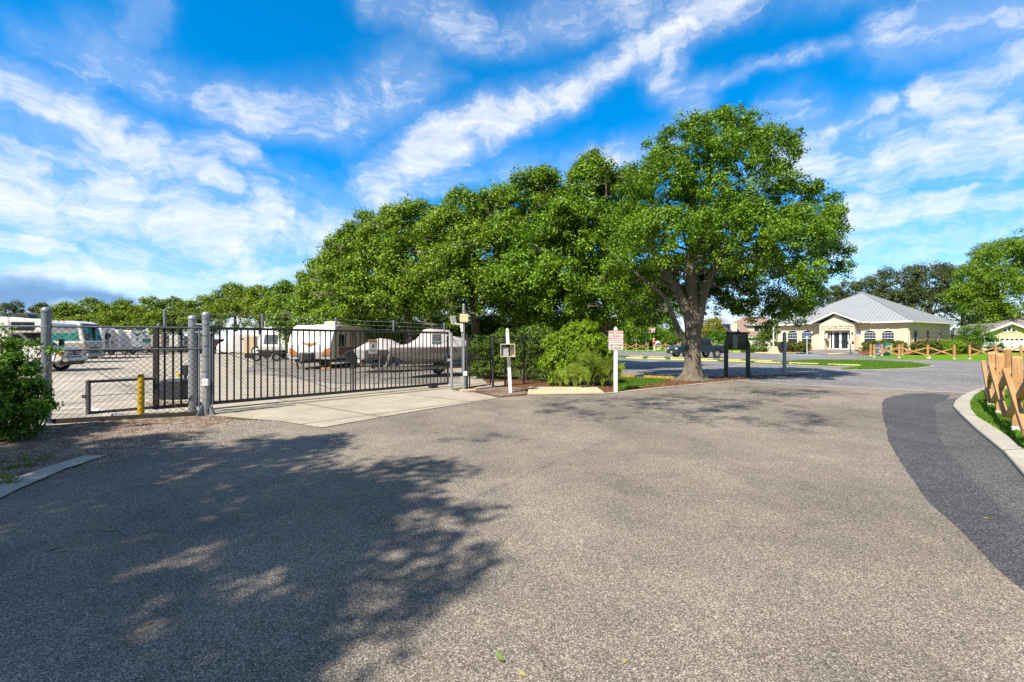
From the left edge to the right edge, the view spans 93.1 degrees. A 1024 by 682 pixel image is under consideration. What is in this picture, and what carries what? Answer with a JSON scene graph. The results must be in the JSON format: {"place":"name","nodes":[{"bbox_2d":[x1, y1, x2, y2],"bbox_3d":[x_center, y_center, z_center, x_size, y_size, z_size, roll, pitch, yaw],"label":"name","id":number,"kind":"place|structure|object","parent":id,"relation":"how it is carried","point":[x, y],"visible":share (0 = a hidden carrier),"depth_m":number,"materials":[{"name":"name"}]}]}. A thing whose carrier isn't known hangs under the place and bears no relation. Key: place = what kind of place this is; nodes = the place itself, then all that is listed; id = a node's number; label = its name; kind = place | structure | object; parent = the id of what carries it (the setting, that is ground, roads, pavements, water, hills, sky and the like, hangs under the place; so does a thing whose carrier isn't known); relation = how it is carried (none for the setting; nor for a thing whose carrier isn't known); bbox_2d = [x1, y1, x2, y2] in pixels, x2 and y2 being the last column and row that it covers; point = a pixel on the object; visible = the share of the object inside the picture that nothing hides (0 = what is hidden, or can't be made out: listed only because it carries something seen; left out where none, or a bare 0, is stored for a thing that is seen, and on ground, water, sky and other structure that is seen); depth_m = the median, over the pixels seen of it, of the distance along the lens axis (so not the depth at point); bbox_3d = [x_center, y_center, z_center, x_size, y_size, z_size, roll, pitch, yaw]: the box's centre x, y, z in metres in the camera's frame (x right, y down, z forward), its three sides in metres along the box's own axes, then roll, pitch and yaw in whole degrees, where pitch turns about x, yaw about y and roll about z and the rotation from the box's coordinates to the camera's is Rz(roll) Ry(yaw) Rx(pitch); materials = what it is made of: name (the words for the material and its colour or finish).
{"place":"outdoors","nodes":[
{"label":"outdoors","id":0,"kind":"place"},
{"bbox_2d":[8,363,167,405],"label":"lane asphalt","id":1,"kind":"structure","parent":0,"point":[107,392],"depth_m":17.75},
{"bbox_2d":[0,313,87,369],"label":"motorhome","id":2,"kind":"object","parent":1,"relation":"on","point":[21,319],"visible":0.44,"depth_m":25.00,"materials":[{"name":"white metal"}]},
{"bbox_2d":[34,318,107,356],"bbox_3d":[-36.284,-0.030,34.976,10.760,3.240,2.920,0,0,-17],"label":"motorhome","id":3,"kind":"object","parent":1,"relation":"on","point":[84,334],"visible":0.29,"depth_m":35.37,"materials":[{"name":"white metal"}]},
{"bbox_2d":[52,332,78,340],"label":"side window","id":4,"kind":"structure","parent":3,"relation":"in","point":[58,336],"depth_m":34.93,"materials":[{"name":"teal glass"}]},
{"bbox_2d":[0,420,232,499],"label":"sandy shoulder","id":5,"kind":"object","parent":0,"point":[6,445],"visible":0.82,"depth_m":7.54},
{"bbox_2d":[0,322,65,440],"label":"shrub","id":6,"kind":"object","parent":5,"relation":"on","point":[22,406],"visible":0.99,"depth_m":7.91,"materials":[{"name":"green plant"}]},
{"bbox_2d":[0,415,250,464],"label":"leaf debris","id":7,"kind":"object","parent":5,"relation":"on","point":[105,432],"visible":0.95,"depth_m":8.32,"materials":[{"name":"brown plant"}]},
{"bbox_2d":[40,415,231,432],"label":"leaf litter","id":8,"kind":"object","parent":5,"relation":"on","point":[79,426],"visible":0.77,"depth_m":9.34,"materials":[{"name":"plant"}]},
{"bbox_2d":[0,415,278,481],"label":"gravel","id":9,"kind":"structure","parent":5,"relation":"on","point":[52,448],"depth_m":7.42,"materials":[{"name":"gravel"}]},
{"bbox_2d":[145,378,187,407],"bbox_3d":[-8.264,1.265,11.850,1.000,0.669,0.700,0,0,-25],"label":"gate motor","id":10,"kind":"object","parent":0,"point":[176,396],"visible":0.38,"depth_m":11.70,"materials":[{"name":"metal"}]},
{"bbox_2d":[49,341,971,427],"bbox_3d":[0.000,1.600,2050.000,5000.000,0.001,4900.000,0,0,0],"label":"ground","id":11,"kind":"structure","parent":0,"point":[517,370],"depth_m":21.26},
{"bbox_2d":[0,299,35,316],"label":"tree","id":12,"kind":"object","parent":11,"relation":"on","point":[9,305],"visible":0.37,"depth_m":91.64,"materials":[{"name":"green plant"}]},
{"bbox_2d":[8,351,486,426],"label":"storage yard","id":13,"kind":"structure","parent":11,"relation":"on","point":[126,403],"depth_m":18.21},
{"bbox_2d":[0,325,40,392],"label":"chain link fence","id":14,"kind":"object","parent":13,"relation":"on","point":[18,326],"visible":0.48,"depth_m":9.28,"materials":[{"name":"black metal"}]},
{"bbox_2d":[40,307,53,424],"bbox_3d":[-8.920,0.499,9.290,0.260,2.302,0.260,0,0,0],"label":"corner post","id":15,"kind":"object","parent":13,"relation":"on","point":[46,324],"visible":0.66,"depth_m":9.24,"materials":[{"name":"metal"}]},
{"bbox_2d":[36,301,89,321],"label":"tree","id":16,"kind":"object","parent":13,"relation":"on","point":[61,309],"visible":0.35,"depth_m":69.08,"materials":[{"name":"green plant"}]},
{"bbox_2d":[63,296,118,329],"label":"tree","id":17,"kind":"object","parent":13,"relation":"on","point":[88,301],"visible":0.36,"depth_m":70.81,"materials":[{"name":"green plant"}]},
{"bbox_2d":[98,328,114,358],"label":"travel trailer","id":18,"kind":"object","parent":13,"relation":"on","point":[109,340],"visible":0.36,"depth_m":43.75,"materials":[{"name":"plastic"}]},
{"bbox_2d":[53,407,164,415],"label":"kerb","id":19,"kind":"structure","parent":13,"relation":"on","point":[83,408],"depth_m":10.93,"materials":[{"name":"white paint"}]},
{"bbox_2d":[85,330,141,357],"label":"travel trailer","id":20,"kind":"object","parent":13,"relation":"on","point":[131,338],"visible":0.14,"depth_m":46.04,"materials":[{"name":"plastic"}]},
{"bbox_2d":[103,330,125,357],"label":"travel trailer","id":21,"kind":"object","parent":13,"relation":"on","point":[116,339],"visible":0.07,"depth_m":44.95,"materials":[{"name":"plastic"}]},
{"bbox_2d":[88,294,145,329],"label":"tree","id":22,"kind":"object","parent":13,"relation":"on","point":[111,316],"visible":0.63,"depth_m":67.43,"materials":[{"name":"green plant"}]},
{"bbox_2d":[51,325,201,423],"bbox_3d":[-7.767,0.649,9.818,2.541,1.902,0.044,0,0,-25],"label":"chain link fence","id":23,"kind":"object","parent":13,"relation":"on","point":[108,418],"visible":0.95,"depth_m":9.86,"materials":[{"name":"black metal"}]},
{"bbox_2d":[137,373,144,413],"bbox_3d":[-7.752,1.149,10.133,0.200,0.942,0.195,0,0,0],"label":"bollard","id":24,"kind":"object","parent":13,"relation":"on","point":[140,394],"visible":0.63,"depth_m":10.09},
{"bbox_2d":[117,294,178,351],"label":"tree","id":25,"kind":"object","parent":13,"relation":"on","point":[139,312],"visible":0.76,"depth_m":67.86,"materials":[{"name":"green plant"}]},
{"bbox_2d":[156,295,201,351],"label":"tree","id":26,"kind":"object","parent":13,"relation":"on","point":[179,305],"visible":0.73,"depth_m":70.22,"materials":[{"name":"green plant"}]},
{"bbox_2d":[188,315,212,411],"bbox_3d":[-6.973,0.533,10.867,0.602,2.234,0.181,0,0,9],"label":"gate post","id":27,"kind":"object","parent":13,"relation":"on","point":[192,320],"visible":0.88,"depth_m":10.83,"materials":[{"name":"metal"}]},
{"bbox_2d":[80,309,449,414],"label":"sliding gate","id":28,"kind":"structure","parent":27,"relation":"attached to","point":[437,338],"depth_m":12.71,"materials":[{"name":"metal"}]},
{"bbox_2d":[196,312,214,416],"bbox_3d":[-6.573,0.510,10.419,0.350,2.280,0.353,0,0,-27],"label":"gate post","id":29,"kind":"object","parent":13,"relation":"on","point":[206,407],"visible":0.99,"depth_m":10.36,"materials":[{"name":"metal"}]},
{"bbox_2d":[184,293,231,335],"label":"tree","id":30,"kind":"object","parent":13,"relation":"on","point":[200,298],"visible":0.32,"depth_m":72.52,"materials":[{"name":"green plant"}]},
{"bbox_2d":[199,281,252,331],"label":"tree","id":31,"kind":"object","parent":13,"relation":"on","point":[221,303],"visible":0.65,"depth_m":66.00,"materials":[{"name":"green plant"}]},
{"bbox_2d":[216,331,258,353],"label":"covered motorhome","id":32,"kind":"object","parent":13,"relation":"on","point":[230,342],"visible":0.37,"depth_m":58.84,"materials":[{"name":"fabric"}]},
{"bbox_2d":[231,283,273,335],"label":"tree","id":33,"kind":"object","parent":13,"relation":"on","point":[250,293],"visible":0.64,"depth_m":63.88,"materials":[{"name":"green plant"}]},
{"bbox_2d":[252,279,296,326],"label":"tree","id":34,"kind":"object","parent":13,"relation":"on","point":[276,292],"visible":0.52,"depth_m":56.27,"materials":[{"name":"green plant"}]},
{"bbox_2d":[245,355,460,383],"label":"trailer stalls","id":35,"kind":"object","parent":13,"relation":"on","point":[270,366],"visible":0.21,"depth_m":23.76,"materials":[{"name":"gravel"}]},
{"bbox_2d":[258,327,289,357],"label":"travel trailer","id":36,"kind":"object","parent":35,"relation":"on","point":[264,341],"visible":0.22,"depth_m":40.97,"materials":[{"name":"plastic"}]},
{"bbox_2d":[265,247,348,336],"bbox_3d":[-15.586,-2.877,37.448,6.948,9.154,5.403,0,0,15],"label":"grove tree","id":37,"kind":"object","parent":35,"relation":"on","point":[301,300],"visible":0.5,"depth_m":36.25,"materials":[{"name":"green plant"}]},
{"bbox_2d":[288,321,370,368],"bbox_3d":[-11.370,0.195,31.064,2.472,2.790,9.470,0,0,2],"label":"travel trailer","id":38,"kind":"object","parent":35,"relation":"on","point":[330,326],"visible":0.52,"depth_m":27.80,"materials":[{"name":"white painted metal"},{"name":"dark plastic"},{"name":"rubber"}]},
{"bbox_2d":[304,205,401,361],"bbox_3d":[-10.878,-4.034,34.174,7.084,11.469,6.420,0,0,0],"label":"grove tree","id":39,"kind":"object","parent":35,"relation":"on","point":[340,297],"visible":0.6,"depth_m":33.21,"materials":[{"name":"green plant"}]},
{"bbox_2d":[344,338,432,371],"bbox_3d":[-6.145,0.720,25.654,5.389,1.740,2.200,0,0,-39],"label":"boat","id":40,"kind":"object","parent":35,"relation":"on","point":[371,356],"visible":0.3,"depth_m":24.39,"materials":[{"name":"plastic"}]},
{"bbox_2d":[371,319,419,344],"bbox_3d":[-8.266,-0.289,35.709,5.206,3.979,4.248,0,0,-30],"label":"bush","id":41,"kind":"object","parent":35,"relation":"on","point":[397,335],"visible":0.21,"depth_m":34.67,"materials":[{"name":"green plant"}]},
{"bbox_2d":[344,192,469,364],"bbox_3d":[-6.954,-4.123,32.763,8.346,11.647,7.407,0,0,0],"label":"grove tree","id":42,"kind":"object","parent":35,"relation":"on","point":[390,239],"visible":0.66,"depth_m":31.71,"materials":[{"name":"green plant"}]},
{"bbox_2d":[375,329,489,378],"bbox_3d":[-3.550,0.520,21.900,5.946,2.140,2.500,0,0,-45],"label":"boat","id":43,"kind":"object","parent":35,"relation":"on","point":[428,352],"visible":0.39,"depth_m":21.08,"materials":[{"name":"plastic"}]},
{"bbox_2d":[414,315,465,338],"bbox_3d":[-5.129,-0.210,34.734,4.991,3.820,4.335,0,0,0],"label":"bush","id":44,"kind":"object","parent":13,"relation":"on","point":[441,321],"visible":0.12,"depth_m":33.66,"materials":[{"name":"green plant"}]},
{"bbox_2d":[212,385,498,426],"bbox_3d":[-3.314,1.580,13.005,5.000,0.001,8.062,0,0,39],"label":"apron","id":45,"kind":"object","parent":11,"relation":"on","point":[326,412],"visible":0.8,"depth_m":11.88,"materials":[{"name":"concrete"}]},
{"bbox_2d":[447,333,452,389],"bbox_3d":[-2.034,0.685,15.837,0.202,1.890,0.082,0,0,0],"label":"gate post","id":46,"kind":"object","parent":45,"relation":"on","point":[451,360],"visible":0.97,"depth_m":15.81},
{"bbox_2d":[402,179,526,341],"bbox_3d":[-2.515,-4.302,30.926,8.261,12.005,7.390,0,0,0],"label":"grove tree","id":47,"kind":"object","parent":11,"relation":"on","point":[462,267],"visible":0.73,"depth_m":29.33,"materials":[{"name":"green plant"}]},
{"bbox_2d":[453,312,516,346],"bbox_3d":[-1.948,-0.258,33.835,4.405,3.915,5.129,0,0,-31],"label":"bush","id":48,"kind":"object","parent":11,"relation":"on","point":[488,326],"visible":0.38,"depth_m":32.53,"materials":[{"name":"green plant"}]},
{"bbox_2d":[470,162,595,334],"bbox_3d":[1.308,-4.656,29.208,8.025,12.711,7.538,0,0,0],"label":"grove tree","id":49,"kind":"object","parent":11,"relation":"on","point":[531,243],"visible":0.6,"depth_m":28.11,"materials":[{"name":"green plant"}]},
{"bbox_2d":[457,374,806,396],"bbox_3d":[6.541,1.584,18.419,17.308,0.001,8.453,0,0,-5],"label":"mulch bed","id":50,"kind":"object","parent":11,"relation":"on","point":[542,384],"visible":0.46,"depth_m":18.08,"materials":[{"name":"brown wood"}]},
{"bbox_2d":[450,304,468,388],"bbox_3d":[-1.684,0.217,15.492,0.590,2.827,0.185,0,0,0],"label":"sensor pole","id":51,"kind":"object","parent":50,"relation":"on","point":[464,317],"visible":0.93,"depth_m":15.48,"materials":[{"name":"metal"}]},
{"bbox_2d":[476,387,526,395],"bbox_3d":[-0.176,1.578,15.328,1.704,0.001,2.568,0,0,-23],"label":"soil patch","id":52,"kind":"object","parent":50,"relation":"on","point":[515,392],"visible":0.86,"depth_m":15.15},
{"bbox_2d":[500,328,514,392],"bbox_3d":[-0.126,0.600,14.732,0.440,2.000,0.340,0,0,0],"label":"box post","id":53,"kind":"object","parent":52,"relation":"on","point":[507,349],"visible":0.94,"depth_m":14.80,"materials":[{"name":"white paint"}]},
{"bbox_2d":[466,334,545,388],"bbox_3d":[-0.175,0.707,17.130,0.307,1.847,4.164,0,0,41],"label":"chain link fence","id":54,"kind":"object","parent":50,"relation":"on","point":[505,358],"visible":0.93,"depth_m":16.71,"materials":[{"name":"metal"}]},
{"bbox_2d":[465,323,559,380],"bbox_3d":[0.041,0.435,20.019,4.382,2.386,1.621,0,0,22],"label":"hedge","id":55,"kind":"object","parent":50,"relation":"on","point":[528,330],"visible":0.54,"depth_m":19.79,"materials":[{"name":"green plant"}]},
{"bbox_2d":[528,387,603,394],"bbox_3d":[1.644,1.554,15.203,2.377,0.059,1.927,0,0,0],"label":"concrete pad","id":56,"kind":"object","parent":50,"relation":"on","point":[558,390],"visible":1,"depth_m":14.94,"materials":[{"name":"concrete"}]},
{"bbox_2d":[536,318,612,385],"bbox_3d":[2.369,0.374,17.599,2.967,2.515,2.042,0,0,0],"label":"shrub","id":57,"kind":"object","parent":50,"relation":"on","point":[578,335],"visible":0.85,"depth_m":17.21,"materials":[{"name":"green plant"}]},
{"bbox_2d":[563,360,590,386],"bbox_3d":[2.144,1.086,16.138,0.954,0.996,1.083,0,0,0],"label":"palmetto","id":58,"kind":"object","parent":50,"relation":"on","point":[579,372],"visible":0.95,"depth_m":16.04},
{"bbox_2d":[564,344,612,386],"bbox_3d":[2.744,0.821,16.463,1.652,1.527,1.258,0,0,33],"label":"palmetto","id":59,"kind":"object","parent":50,"relation":"on","point":[587,356],"visible":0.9,"depth_m":16.40,"materials":[{"name":"plant"}]},
{"bbox_2d":[589,356,612,386],"bbox_3d":[3.056,1.030,16.703,0.934,1.106,1.049,0,0,0],"label":"palmetto","id":60,"kind":"object","parent":50,"relation":"on","point":[600,370],"visible":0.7,"depth_m":16.59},
{"bbox_2d":[608,327,622,391],"bbox_3d":[3.233,0.575,15.136,0.486,2.050,0.116,0,0,0],"label":"tow sign","id":61,"kind":"object","parent":50,"relation":"on","point":[615,340],"visible":1,"depth_m":15.08,"materials":[{"name":"white paint"}]},
{"bbox_2d":[592,373,828,388],"bbox_3d":[8.477,1.563,19.869,13.600,0.074,3.538,0,0,-28],"label":"leaf debris","id":62,"kind":"object","parent":50,"relation":"on","point":[714,380],"visible":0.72,"depth_m":19.36,"materials":[{"name":"brown plant"}]},
{"bbox_2d":[597,100,857,380],"bbox_3d":[8.886,-4.078,20.154,10.877,11.416,8.703,0,0,0],"label":"oak tree","id":63,"kind":"object","parent":50,"relation":"on","point":[712,245],"visible":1,"depth_m":19.11,"materials":[{"name":"green plant"}]},
{"bbox_2d":[724,332,749,376],"bbox_3d":[9.890,0.629,21.319,1.090,2.042,0.260,0,0,2],"label":"notice board","id":64,"kind":"object","parent":50,"relation":"on","point":[736,341],"visible":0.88,"depth_m":21.29,"materials":[{"name":"black paint"}]},
{"bbox_2d":[564,351,1023,391],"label":"parking lot","id":65,"kind":"structure","parent":11,"relation":"on","point":[952,376],"depth_m":25.25,"materials":[{"name":"asphalt"}]},
{"bbox_2d":[526,144,680,342],"bbox_3d":[5.026,-4.688,27.182,8.714,12.776,7.116,0,0,0],"label":"grove tree","id":66,"kind":"object","parent":65,"relation":"on","point":[592,176],"visible":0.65,"depth_m":25.75,"materials":[{"name":"green plant"}]},
{"bbox_2d":[667,338,728,357],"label":"pickup truck","id":67,"kind":"object","parent":65,"relation":"on","point":[707,347],"visible":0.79,"depth_m":45.62,"materials":[{"name":"paint"}]},
{"bbox_2d":[768,340,812,353],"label":"hedge","id":68,"kind":"object","parent":65,"relation":"on","point":[799,346],"visible":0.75,"depth_m":60.18,"materials":[{"name":"green plant"}]},
{"bbox_2d":[859,338,908,353],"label":"hedge","id":69,"kind":"object","parent":65,"relation":"on","point":[866,345],"visible":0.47,"depth_m":53.71,"materials":[{"name":"green plant"}]},
{"bbox_2d":[953,387,1023,477],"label":"kerb","id":70,"kind":"structure","parent":11,"relation":"on","point":[999,440],"depth_m":8.00,"materials":[{"name":"concrete"}]},
{"bbox_2d":[0,379,1023,681],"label":"road","id":71,"kind":"structure","parent":0,"point":[732,531],"depth_m":3.62,"materials":[{"name":"asphalt"}]},
{"bbox_2d":[0,455,104,497],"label":"kerb strip","id":72,"kind":"object","parent":71,"relation":"on","point":[29,478],"visible":1,"depth_m":5.77,"materials":[{"name":"concrete"}]},
{"bbox_2d":[882,393,1023,588],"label":"dark lane","id":73,"kind":"structure","parent":71,"relation":"on","point":[956,494],"depth_m":5.37,"materials":[{"name":"asphalt"}]},
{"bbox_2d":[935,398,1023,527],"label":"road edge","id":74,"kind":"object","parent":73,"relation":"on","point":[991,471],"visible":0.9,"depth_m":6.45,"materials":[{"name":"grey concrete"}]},
{"bbox_2d":[0,0,1023,340],"label":"sky","id":75,"kind":"structure","parent":0,"point":[163,149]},
{"bbox_2d":[618,377,667,389],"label":"grass","id":76,"kind":"structure","parent":0,"point":[626,383],"depth_m":18.08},
{"bbox_2d":[522,346,768,352],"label":"back lawn","id":77,"kind":"structure","parent":0,"point":[651,349],"depth_m":80.67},
{"bbox_2d":[617,319,649,349],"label":"bush","id":78,"kind":"object","parent":77,"relation":"on","point":[631,334],"visible":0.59,"depth_m":88.27,"materials":[{"name":"green plant"}]},
{"bbox_2d":[611,270,682,348],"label":"grove tree","id":79,"kind":"object","parent":77,"relation":"on","point":[666,318],"visible":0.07,"depth_m":96.43,"materials":[{"name":"green plant"}]},
{"bbox_2d":[642,324,672,348],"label":"bush","id":80,"kind":"object","parent":77,"relation":"on","point":[663,333],"visible":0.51,"depth_m":92.22,"materials":[{"name":"green plant"}]},
{"bbox_2d":[701,316,726,344],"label":"tree","id":81,"kind":"object","parent":77,"relation":"on","point":[708,328],"visible":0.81,"depth_m":87.45,"materials":[{"name":"green plant"}]},
{"bbox_2d":[708,328,725,344],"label":"bush","id":82,"kind":"object","parent":77,"relation":"on","point":[720,337],"visible":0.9,"depth_m":75.66,"materials":[{"name":"green plant"}]},
{"bbox_2d":[701,323,752,344],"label":"house","id":83,"kind":"structure","parent":77,"relation":"on","point":[733,327],"depth_m":106.07,"materials":[{"name":"beige"}]},
{"bbox_2d":[749,326,778,347],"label":"bush","id":84,"kind":"object","parent":77,"relation":"on","point":[762,339],"visible":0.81,"depth_m":72.57,"materials":[{"name":"green plant"}]},
{"bbox_2d":[733,317,780,345],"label":"house","id":85,"kind":"structure","parent":0,"point":[749,327],"depth_m":112.26,"materials":[{"name":"beige"}]},
{"bbox_2d":[791,349,863,354],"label":"walkway","id":86,"kind":"structure","parent":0,"point":[826,351],"depth_m":60.92,"materials":[{"name":"concrete"}]},
{"bbox_2d":[851,350,1023,360],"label":"lawn","id":87,"kind":"structure","parent":0,"point":[975,357],"depth_m":46.44,"materials":[{"name":"plant"}]},
{"bbox_2d":[795,285,852,315],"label":"dark oak","id":88,"kind":"object","parent":87,"relation":"on","point":[833,289],"visible":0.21,"depth_m":98.79,"materials":[{"name":"green plant"}]},
{"bbox_2d":[831,274,892,302],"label":"dark oak","id":89,"kind":"object","parent":87,"relation":"on","point":[858,286],"visible":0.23,"depth_m":96.60,"materials":[{"name":"green plant"}]},
{"bbox_2d":[758,350,965,354],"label":"planting bed","id":90,"kind":"object","parent":87,"relation":"on","point":[866,352],"visible":0.08,"depth_m":59.04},
{"bbox_2d":[908,339,944,354],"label":"hedge","id":91,"kind":"object","parent":90,"relation":"on","point":[920,344],"visible":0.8,"depth_m":54.31,"materials":[{"name":"green plant"}]},
{"bbox_2d":[778,292,957,350],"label":"office building","id":92,"kind":"structure","parent":87,"relation":"on","point":[839,324],"depth_m":63.08,"materials":[{"name":"beige paint"}]},
{"bbox_2d":[867,264,938,313],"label":"dark oak","id":93,"kind":"object","parent":87,"relation":"on","point":[890,276],"visible":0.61,"depth_m":94.50,"materials":[{"name":"green plant"}]},
{"bbox_2d":[873,344,955,358],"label":"zigzag fence","id":94,"kind":"object","parent":87,"relation":"on","point":[899,347],"visible":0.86,"depth_m":45.01,"materials":[{"name":"brown wood"}]},
{"bbox_2d":[888,260,958,320],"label":"dark oak","id":95,"kind":"object","parent":87,"relation":"on","point":[945,271],"visible":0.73,"depth_m":92.85,"materials":[{"name":"green plant"}]},
{"bbox_2d":[936,339,967,353],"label":"hedge","id":96,"kind":"object","parent":87,"relation":"on","point":[959,344],"visible":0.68,"depth_m":56.99,"materials":[{"name":"green plant"}]},
{"bbox_2d":[925,262,984,329],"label":"dark oak","id":97,"kind":"object","parent":87,"relation":"on","point":[950,316],"visible":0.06,"depth_m":95.75,"materials":[{"name":"green plant"}]},
{"bbox_2d":[949,322,1002,353],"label":"bush","id":98,"kind":"object","parent":87,"relation":"on","point":[965,330],"visible":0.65,"depth_m":60.45,"materials":[{"name":"green plant"}]},
{"bbox_2d":[936,228,1023,325],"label":"camphor tree","id":99,"kind":"object","parent":87,"relation":"on","point":[978,285],"visible":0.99,"depth_m":72.57,"materials":[{"name":"green plant"}]},
{"bbox_2d":[950,313,1023,350],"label":"house","id":100,"kind":"structure","parent":87,"relation":"on","point":[1009,329],"depth_m":66.01,"materials":[{"name":"grey"}]},
{"bbox_2d":[985,338,1023,350],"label":"garage door","id":101,"kind":"structure","parent":100,"relation":"in","point":[1016,342],"depth_m":65.87,"materials":[{"name":"white paint"}]},
{"bbox_2d":[964,336,1012,351],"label":"parked car","id":102,"kind":"object","parent":87,"relation":"on","point":[1004,345],"visible":0.34,"depth_m":59.80,"materials":[{"name":"paint"}]},
{"bbox_2d":[968,345,1023,358],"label":"zigzag fence","id":103,"kind":"object","parent":87,"relation":"on","point":[1020,348],"visible":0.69,"depth_m":42.31,"materials":[{"name":"brown wood"}]},
{"bbox_2d":[969,389,1023,447],"bbox_3d":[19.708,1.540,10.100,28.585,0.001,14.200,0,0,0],"label":"lawn","id":104,"kind":"structure","parent":0,"point":[999,424],"depth_m":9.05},
{"bbox_2d":[981,352,1023,434],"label":"zigzag fence","id":105,"kind":"object","parent":104,"relation":"on","point":[998,376],"visible":0.95,"depth_m":8.46,"materials":[{"name":"brown wood"}]},
{"label":"median lawn","id":106,"kind":"structure","parent":0,"visible":0},
{"bbox_2d":[781,359,930,368],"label":"grass","id":107,"kind":"structure","parent":106,"relation":"on","point":[873,364],"depth_m":32.64,"materials":[{"name":"plant"}]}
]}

